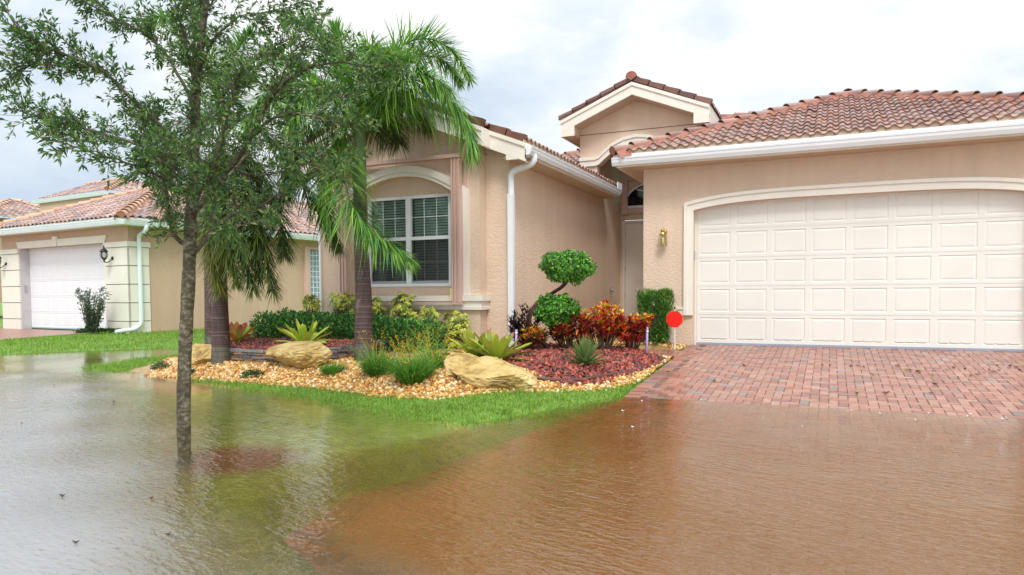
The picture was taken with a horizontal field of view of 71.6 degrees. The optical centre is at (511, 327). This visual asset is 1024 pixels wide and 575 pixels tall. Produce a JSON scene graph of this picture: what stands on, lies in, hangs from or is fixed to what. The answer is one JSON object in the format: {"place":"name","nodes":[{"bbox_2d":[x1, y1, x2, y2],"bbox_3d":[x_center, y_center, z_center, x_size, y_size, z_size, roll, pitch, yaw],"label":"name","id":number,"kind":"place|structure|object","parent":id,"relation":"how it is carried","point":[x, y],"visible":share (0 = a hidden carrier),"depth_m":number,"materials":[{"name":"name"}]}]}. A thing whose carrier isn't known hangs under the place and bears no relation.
{"place":"outdoors","nodes":[
{"label":"outdoors","id":0,"kind":"place"},
{"bbox_2d":[0,328,85,339],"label":"neighbour driveway","id":1,"kind":"structure","parent":0,"point":[5,333],"depth_m":21.96,"materials":[{"name":"grey concrete"}]},
{"bbox_2d":[76,354,666,437],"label":"lawn grass","id":2,"kind":"structure","parent":0,"point":[140,362],"depth_m":8.14,"materials":[{"name":"green plant"}]},
{"bbox_2d":[0,302,951,574],"bbox_3d":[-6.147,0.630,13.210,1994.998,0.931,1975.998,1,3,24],"label":"ground","id":3,"kind":"structure","parent":0,"point":[234,512],"depth_m":5.94,"materials":[{"name":"green plant"}]},
{"bbox_2d":[74,286,110,334],"bbox_3d":[-12.413,-0.495,21.095,0.937,1.484,1.023,-1,3,-21],"label":"young shrub","id":4,"kind":"object","parent":3,"relation":"on","point":[92,318],"visible":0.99,"depth_m":20.97,"materials":[{"name":"green plant"}]},
{"bbox_2d":[73,327,120,333],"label":"ground cover","id":5,"kind":"object","parent":3,"relation":"on","point":[102,329],"visible":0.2,"depth_m":21.52,"materials":[{"name":"green plant"}]},
{"bbox_2d":[0,325,296,359],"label":"lawn grass","id":6,"kind":"structure","parent":3,"relation":"on","point":[90,336],"depth_m":18.35,"materials":[{"name":"green plant"}]},
{"bbox_2d":[0,177,319,333],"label":"neighbour house","id":7,"kind":"structure","parent":3,"relation":"on","point":[50,253],"depth_m":23.42,"materials":[{"name":"paint"}]},
{"bbox_2d":[29,244,106,329],"bbox_3d":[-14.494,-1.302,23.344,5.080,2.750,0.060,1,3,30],"label":"garage door","id":8,"kind":"structure","parent":7,"relation":"in","point":[55,272],"depth_m":23.56,"materials":[{"name":"white paint"}]},
{"bbox_2d":[99,245,113,262],"bbox_3d":[-12.202,-2.207,21.337,0.250,0.544,0.389,1,3,24],"label":"wall lantern","id":9,"kind":"object","parent":7,"relation":"attached to","point":[101,251],"depth_m":21.26,"materials":[{"name":"black metal"}]},
{"bbox_2d":[310,250,318,297],"bbox_3d":[-7.518,-2.093,28.093,0.055,1.870,1.424,1,3,30],"label":"window","id":10,"kind":"structure","parent":7,"relation":"in","point":[314,254],"depth_m":27.74,"materials":[{"name":"clear glass"}]},
{"bbox_2d":[150,361,169,370],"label":"ground cover","id":11,"kind":"object","parent":3,"relation":"on","point":[158,365],"visible":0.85,"depth_m":11.77,"materials":[{"name":"green plant"}]},
{"bbox_2d":[157,100,260,343],"bbox_3d":[-7.473,-2.558,17.549,2.734,6.229,2.030,1,3,24],"label":"palm tree","id":12,"kind":"object","parent":3,"relation":"on","point":[207,320],"visible":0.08,"depth_m":17.23,"materials":[{"name":"green plant"}]},
{"bbox_2d":[0,0,418,465],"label":"oak tree","id":13,"kind":"object","parent":3,"relation":"on","point":[149,151],"visible":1,"depth_m":5.50,"materials":[{"name":"green plant"}]},
{"bbox_2d":[137,2,348,364],"bbox_3d":[-4.486,-2.378,11.453,3.899,6.082,2.365,1,3,24],"label":"palm tree","id":14,"kind":"object","parent":3,"relation":"on","point":[221,261],"visible":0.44,"depth_m":11.08,"materials":[{"name":"green plant"}]},
{"bbox_2d":[230,334,406,361],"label":"red bark mulch","id":15,"kind":"object","parent":3,"relation":"on","point":[255,343],"visible":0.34,"depth_m":11.71,"materials":[{"name":"red wood"}]},
{"bbox_2d":[209,321,256,342],"bbox_3d":[-4.822,0.087,12.364,0.973,0.406,0.819,1,3,24],"label":"bromeliad","id":16,"kind":"object","parent":15,"relation":"on","point":[237,330],"visible":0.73,"depth_m":12.26,"materials":[{"name":"green plant"}]},
{"bbox_2d":[273,319,331,342],"bbox_3d":[-3.389,0.161,11.391,1.200,0.609,1.035,1,3,24],"label":"bromeliad","id":17,"kind":"object","parent":15,"relation":"on","point":[304,335],"visible":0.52,"depth_m":11.32,"materials":[{"name":"green plant"}]},
{"bbox_2d":[301,294,322,330],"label":"variegated shrub","id":18,"kind":"object","parent":15,"relation":"on","point":[311,305],"visible":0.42,"depth_m":13.03,"materials":[{"name":"green plant"}]},
{"bbox_2d":[389,291,418,333],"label":"variegated shrub","id":19,"kind":"object","parent":15,"relation":"on","point":[403,308],"visible":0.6,"depth_m":12.18,"materials":[{"name":"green plant"}]},
{"bbox_2d":[229,338,446,361],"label":"stone wall","id":20,"kind":"structure","parent":3,"relation":"on","point":[240,354],"depth_m":11.15,"materials":[{"name":"grey stone"}]},
{"bbox_2d":[324,292,354,330],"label":"variegated shrub","id":21,"kind":"object","parent":3,"relation":"on","point":[338,305],"visible":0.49,"depth_m":12.69,"materials":[{"name":"green plant"}]},
{"bbox_2d":[249,307,449,352],"bbox_3d":[-2.942,0.053,12.322,4.121,0.828,0.829,1,3,24],"label":"hedge","id":22,"kind":"object","parent":3,"relation":"on","point":[333,322],"visible":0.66,"depth_m":12.07,"materials":[{"name":"green plant"}]},
{"bbox_2d":[236,6,486,361],"bbox_3d":[-2.199,-2.195,10.923,3.654,5.613,3.152,1,3,24],"label":"palm tree","id":23,"kind":"object","parent":3,"relation":"on","point":[395,105],"visible":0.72,"depth_m":10.63,"materials":[{"name":"green plant"}]},
{"bbox_2d":[372,296,387,329],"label":"variegated shrub","id":24,"kind":"object","parent":3,"relation":"on","point":[377,307],"visible":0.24,"depth_m":12.43,"materials":[{"name":"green plant"}]},
{"bbox_2d":[362,328,454,384],"bbox_3d":[-1.249,0.317,8.853,1.052,0.773,1.293,1,3,24],"label":"grass tuft","id":25,"kind":"object","parent":3,"relation":"on","point":[415,371],"visible":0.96,"depth_m":8.75,"materials":[{"name":"green plant"}]},
{"bbox_2d":[144,339,686,399],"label":"gravel","id":26,"kind":"structure","parent":3,"relation":"on","point":[350,373],"depth_m":9.64,"materials":[{"name":"beige gravel"}]},
{"bbox_2d":[192,344,210,364],"bbox_3d":[-5.080,0.474,11.662,0.781,0.438,0.614,1,3,24],"label":"boulder","id":27,"kind":"object","parent":26,"relation":"on","point":[201,353],"visible":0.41,"depth_m":11.39,"materials":[{"name":"stone"}]},
{"bbox_2d":[240,369,264,378],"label":"ground cover","id":28,"kind":"object","parent":26,"relation":"on","point":[254,372],"visible":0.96,"depth_m":10.35,"materials":[{"name":"green plant"}]},
{"bbox_2d":[265,341,332,368],"bbox_3d":[-3.106,0.458,10.584,1.114,0.483,0.708,2,4,45],"label":"boulder","id":29,"kind":"object","parent":26,"relation":"on","point":[302,354],"visible":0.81,"depth_m":10.28,"materials":[{"name":"stone"}]},
{"bbox_2d":[316,359,348,374],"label":"grass tuft","id":30,"kind":"object","parent":26,"relation":"on","point":[333,370],"visible":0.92,"depth_m":9.80,"materials":[{"name":"green plant"}]},
{"bbox_2d":[347,326,412,376],"bbox_3d":[-1.764,0.315,9.432,1.020,0.671,0.948,1,3,24],"label":"grass tuft","id":31,"kind":"object","parent":26,"relation":"on","point":[372,368],"visible":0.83,"depth_m":9.33,"materials":[{"name":"green plant"}]},
{"bbox_2d":[395,322,478,368],"bbox_3d":[-1.083,0.250,9.668,1.113,0.674,1.097,1,3,24],"label":"grass tuft","id":32,"kind":"object","parent":26,"relation":"on","point":[438,357],"visible":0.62,"depth_m":9.58,"materials":[{"name":"green plant"}]},
{"bbox_2d":[443,352,481,377],"bbox_3d":[-0.568,0.520,9.111,0.630,0.396,0.488,-1,3,-12],"label":"boulder","id":33,"kind":"object","parent":26,"relation":"on","point":[454,359],"visible":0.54,"depth_m":8.93,"materials":[{"name":"stone"}]},
{"bbox_2d":[450,356,536,389],"bbox_3d":[-0.244,0.597,8.870,1.049,0.439,0.912,-1,3,-11],"label":"boulder","id":34,"kind":"object","parent":26,"relation":"on","point":[488,372],"visible":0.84,"depth_m":8.58,"materials":[{"name":"stone"}]},
{"bbox_2d":[418,305,441,346],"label":"variegated shrub","id":35,"kind":"object","parent":3,"relation":"on","point":[424,311],"visible":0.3,"depth_m":11.99,"materials":[{"name":"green plant"}]},
{"bbox_2d":[438,310,473,348],"bbox_3d":[-0.988,0.073,12.046,0.722,0.743,0.567,1,3,24],"label":"variegated shrub","id":36,"kind":"object","parent":3,"relation":"on","point":[457,327],"visible":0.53,"depth_m":11.92,"materials":[{"name":"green plant"}]},
{"bbox_2d":[518,325,549,349],"bbox_3d":[0.334,0.177,10.973,0.519,0.466,0.555,1,3,24],"label":"croton","id":37,"kind":"object","parent":3,"relation":"on","point":[535,338],"visible":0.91,"depth_m":10.90,"materials":[{"name":"orange plant"}]},
{"bbox_2d":[527,249,597,347],"bbox_3d":[0.847,-0.400,11.233,1.060,1.698,1.010,1,3,24],"label":"topiary tree","id":38,"kind":"object","parent":3,"relation":"on","point":[556,266],"visible":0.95,"depth_m":10.96,"materials":[{"name":"green plant"}]},
{"bbox_2d":[483,342,665,386],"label":"lava rock mulch","id":39,"kind":"object","parent":3,"relation":"on","point":[624,358],"visible":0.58,"depth_m":9.96,"materials":[{"name":"red gravel"}]},
{"bbox_2d":[439,328,508,358],"bbox_3d":[-0.509,0.308,10.396,1.206,0.629,1.234,1,3,24],"label":"bromeliad","id":40,"kind":"object","parent":39,"relation":"on","point":[467,333],"visible":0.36,"depth_m":10.27,"materials":[{"name":"green plant"}]},
{"bbox_2d":[461,329,535,361],"bbox_3d":[-0.161,0.334,10.168,1.196,0.619,1.181,-1,3,-23],"label":"bromeliad","id":41,"kind":"object","parent":39,"relation":"on","point":[495,347],"visible":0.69,"depth_m":10.04,"materials":[{"name":"green plant"}]},
{"bbox_2d":[515,329,517,348],"bbox_3d":[0.065,0.253,10.940,0.051,0.441,0.047,1,3,24],"label":"lilac pipe","id":42,"kind":"object","parent":39,"relation":"on","point":[516,332],"visible":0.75,"depth_m":10.92,"materials":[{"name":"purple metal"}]},
{"bbox_2d":[506,303,541,346],"bbox_3d":[0.236,-0.005,11.240,0.731,0.780,0.605,1,3,24],"label":"croton","id":43,"kind":"object","parent":39,"relation":"on","point":[515,323],"visible":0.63,"depth_m":11.18,"materials":[{"name":"black plant"}]},
{"bbox_2d":[543,314,593,348],"bbox_3d":[0.851,0.084,11.076,0.853,0.633,0.758,1,3,24],"label":"croton","id":44,"kind":"object","parent":39,"relation":"on","point":[558,332],"visible":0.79,"depth_m":11.02,"materials":[{"name":"red plant"}]},
{"bbox_2d":[561,334,608,365],"bbox_3d":[1.001,0.294,9.691,0.715,0.433,0.717,1,3,24],"label":"agave","id":45,"kind":"object","parent":39,"relation":"on","point":[585,351],"visible":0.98,"depth_m":9.63,"materials":[{"name":"green plant"}]},
{"bbox_2d":[535,369,634,381],"bbox_3d":[0.959,0.618,9.425,1.944,0.160,0.365,-2,3,-29],"label":"bed edging","id":46,"kind":"object","parent":39,"relation":"on","point":[574,379],"visible":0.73,"depth_m":9.18,"materials":[{"name":"stone"}]},
{"bbox_2d":[573,299,630,350],"bbox_3d":[1.371,-0.019,10.961,0.870,0.860,0.767,-1,3,-17],"label":"croton","id":47,"kind":"object","parent":39,"relation":"on","point":[606,328],"visible":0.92,"depth_m":10.90,"materials":[{"name":"red plant"}]},
{"bbox_2d":[618,312,652,348],"bbox_3d":[1.897,0.076,11.142,0.664,0.649,0.557,1,3,24],"label":"croton","id":48,"kind":"object","parent":39,"relation":"on","point":[637,331],"visible":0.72,"depth_m":11.04,"materials":[{"name":"red plant"}]},
{"bbox_2d":[645,327,648,352],"bbox_3d":[2.104,0.263,11.075,0.051,0.541,0.047,1,3,24],"label":"lilac pipe","id":49,"kind":"object","parent":39,"relation":"on","point":[646,346],"visible":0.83,"depth_m":11.06,"materials":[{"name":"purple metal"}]},
{"bbox_2d":[635,287,675,344],"bbox_3d":[2.538,-0.176,12.575,0.704,1.106,0.622,1,3,24],"label":"clipped bush","id":50,"kind":"object","parent":3,"relation":"on","point":[645,300],"visible":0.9,"depth_m":12.44,"materials":[{"name":"green plant"}]},
{"bbox_2d":[299,71,1023,351],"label":"house","id":51,"kind":"structure","parent":3,"relation":"on","point":[867,219],"depth_m":12.15,"materials":[{"name":"paint"}]},
{"bbox_2d":[368,193,451,286],"bbox_3d":[-1.794,-1.550,12.898,1.740,1.615,0.336,1,3,24],"label":"window","id":52,"kind":"structure","parent":51,"relation":"in","point":[422,222],"depth_m":12.79,"materials":[{"name":"white metal"}]},
{"bbox_2d":[622,220,642,316],"bbox_3d":[3.670,-1.474,18.079,1.720,2.530,0.110,1,3,24],"label":"front door","id":53,"kind":"structure","parent":51,"relation":"in","point":[633,229],"depth_m":18.33,"materials":[{"name":"paint"}]},
{"bbox_2d":[628,183,643,208],"bbox_3d":[3.639,-3.368,17.922,1.680,0.670,0.047,1,3,24],"label":"window","id":54,"kind":"structure","parent":51,"relation":"in","point":[636,195],"depth_m":18.13,"materials":[{"name":"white glass"}]},
{"bbox_2d":[658,227,666,246],"bbox_3d":[2.707,-1.623,12.723,0.156,0.345,0.203,1,3,24],"label":"brass lantern","id":55,"kind":"object","parent":51,"relation":"attached to","point":[663,233],"visible":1,"depth_m":12.69,"materials":[{"name":"gold glass"}]},
{"bbox_2d":[696,190,1023,351],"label":"garage door","id":56,"kind":"structure","parent":51,"relation":"in","point":[939,269],"depth_m":11.63,"materials":[{"name":"paint"}]},
{"bbox_2d":[666,307,682,347],"bbox_3d":[2.810,0.082,12.259,0.285,0.870,0.039,1,3,24],"label":"yard sign","id":57,"kind":"object","parent":3,"relation":"on","point":[674,319],"visible":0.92,"depth_m":12.23,"materials":[{"name":"red metal"}]},
{"bbox_2d":[0,348,1023,574],"bbox_3d":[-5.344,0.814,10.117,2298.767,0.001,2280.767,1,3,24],"label":"flood water","id":58,"kind":"structure","parent":0,"point":[559,500],"depth_m":4.27,"materials":[{"name":"brown liquid"}]},
{"bbox_2d":[0,0,1023,233],"label":"sky","id":59,"kind":"structure","parent":0,"point":[534,61],"materials":[{"name":"white"}]},
{"bbox_2d":[283,344,1023,574],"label":"driveway","id":60,"kind":"structure","parent":0,"point":[999,393],"depth_m":8.12,"materials":[{"name":"red brick"}]},
{"bbox_2d":[309,345,1017,564],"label":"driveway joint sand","id":61,"kind":"structure","parent":60,"relation":"on","point":[320,538],"depth_m":7.90,"materials":[{"name":"brown sand"}]}
]}

